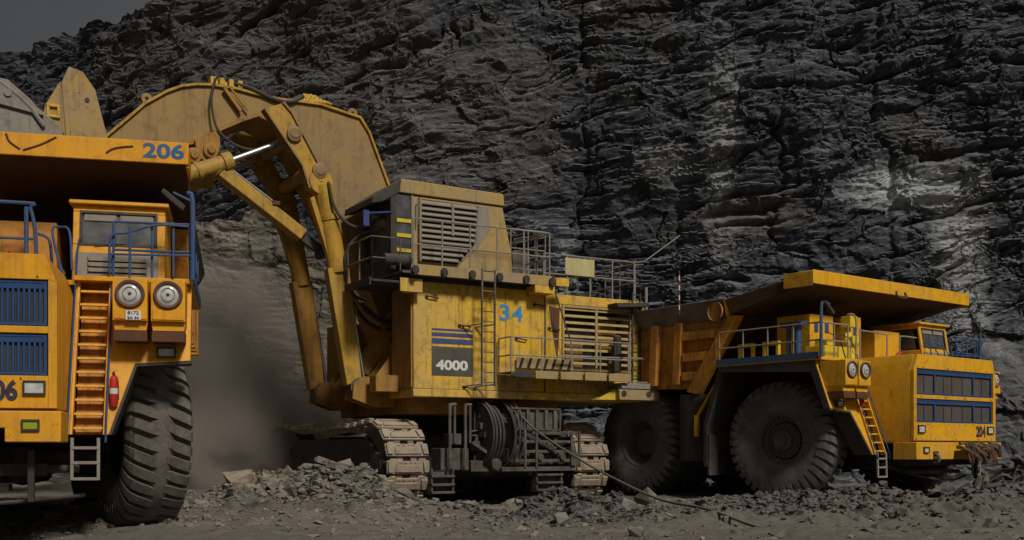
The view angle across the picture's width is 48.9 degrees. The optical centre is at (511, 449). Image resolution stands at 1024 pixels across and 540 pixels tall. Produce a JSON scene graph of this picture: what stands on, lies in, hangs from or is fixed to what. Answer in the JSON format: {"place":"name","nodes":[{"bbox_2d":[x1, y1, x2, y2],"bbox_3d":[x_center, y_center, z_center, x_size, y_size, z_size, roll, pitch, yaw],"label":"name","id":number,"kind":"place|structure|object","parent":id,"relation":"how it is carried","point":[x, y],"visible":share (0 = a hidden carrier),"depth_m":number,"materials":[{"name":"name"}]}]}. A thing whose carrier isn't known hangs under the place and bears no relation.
{"place":"outdoors","nodes":[
{"label":"outdoors","id":0,"kind":"place"},
{"bbox_2d":[0,0,156,52],"label":"sky","id":1,"kind":"structure","parent":0,"point":[23,23],"materials":[{"name":"grey"}]},
{"bbox_2d":[0,0,1023,417],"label":"cliff","id":2,"kind":"structure","parent":0,"point":[740,146],"depth_m":53.24,"materials":[{"name":"grey stone"}]},
{"bbox_2d":[0,461,1023,539],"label":"ground","id":3,"kind":"structure","parent":0,"point":[711,521],"depth_m":19.68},
{"bbox_2d":[0,131,204,526],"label":"haul truck","id":4,"kind":"object","parent":3,"relation":"on","point":[102,273],"visible":1,"depth_m":17.80,"materials":[{"name":"metal"}]},
{"bbox_2d":[109,371,118,406],"bbox_3d":[-6.003,-0.925,16.971,0.124,0.556,0.138,0,0,15],"label":"fire extinguisher","id":5,"kind":"object","parent":4,"relation":"attached to","point":[113,390],"visible":1,"depth_m":16.92,"materials":[{"name":"red paint"}]},
{"bbox_2d":[44,209,366,483],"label":"rock bank","id":6,"kind":"object","parent":3,"relation":"on","point":[246,380],"visible":0.19,"depth_m":43.95,"materials":[{"name":"grey stone"}]},
{"bbox_2d":[0,67,679,498],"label":"mining excavator","id":7,"kind":"object","parent":3,"relation":"on","point":[462,349],"visible":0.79,"depth_m":31.39,"materials":[{"name":"metal"}]},
{"bbox_2d":[522,417,763,526],"bbox_3d":[2.333,0.176,24.779,0.391,2.306,14.566,0,0,-18],"label":"supply cable","id":8,"kind":"object","parent":7,"relation":"attached to","point":[650,495],"visible":0.84,"depth_m":23.62,"materials":[{"name":"rubber"}]},
{"bbox_2d":[597,456,613,492],"bbox_3d":[3.096,0.772,36.954,1.050,1.511,1.349,13,-18,-33],"label":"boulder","id":9,"kind":"object","parent":3,"relation":"on","point":[608,487],"visible":0.22,"depth_m":36.35,"materials":[{"name":"black stone"}]},
{"bbox_2d":[212,454,1023,539],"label":"coal rubble","id":10,"kind":"object","parent":3,"relation":"on","point":[966,489],"visible":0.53,"depth_m":23.10,"materials":[{"name":"grey stone"}]},
{"bbox_2d":[558,341,1023,483],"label":"rock bench","id":11,"kind":"object","parent":3,"relation":"on","point":[1006,358],"visible":0.09,"depth_m":44.26,"materials":[{"name":"grey stone"}]},
{"bbox_2d":[603,269,1000,493],"bbox_3d":[7.833,-1.885,34.194,7.572,6.470,12.742,0,0,-38],"label":"haul truck","id":12,"kind":"object","parent":3,"relation":"on","point":[764,389],"visible":0.98,"depth_m":30.50,"materials":[{"name":"metal"}]},
{"bbox_2d":[859,399,864,406],"bbox_3d":[8.889,-1.365,28.591,0.124,0.556,0.138,0,0,-9],"label":"fire extinguisher","id":13,"kind":"object","parent":12,"relation":"attached to","point":[861,402],"visible":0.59,"depth_m":28.54,"materials":[{"name":"red paint"}]},
{"bbox_2d":[958,441,1001,463],"bbox_3d":[12.370,0.066,29.652,2.029,0.615,0.208,0,0,-38],"label":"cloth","id":14,"kind":"object","parent":12,"relation":"hanging from","point":[991,450],"visible":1,"depth_m":29.62,"materials":[{"name":"brown fabric"}]},
{"bbox_2d":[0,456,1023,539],"bbox_3d":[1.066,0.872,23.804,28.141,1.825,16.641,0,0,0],"label":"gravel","id":15,"kind":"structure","parent":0,"point":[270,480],"depth_m":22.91,"materials":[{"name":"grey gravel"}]},
{"bbox_2d":[222,469,256,485],"bbox_3d":[-6.080,0.721,25.238,0.727,0.567,0.804,-10,5,-17],"label":"boulder","id":16,"kind":"object","parent":15,"relation":"on","point":[243,477],"visible":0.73,"depth_m":25.00,"materials":[{"name":"beige stone"}]}
]}

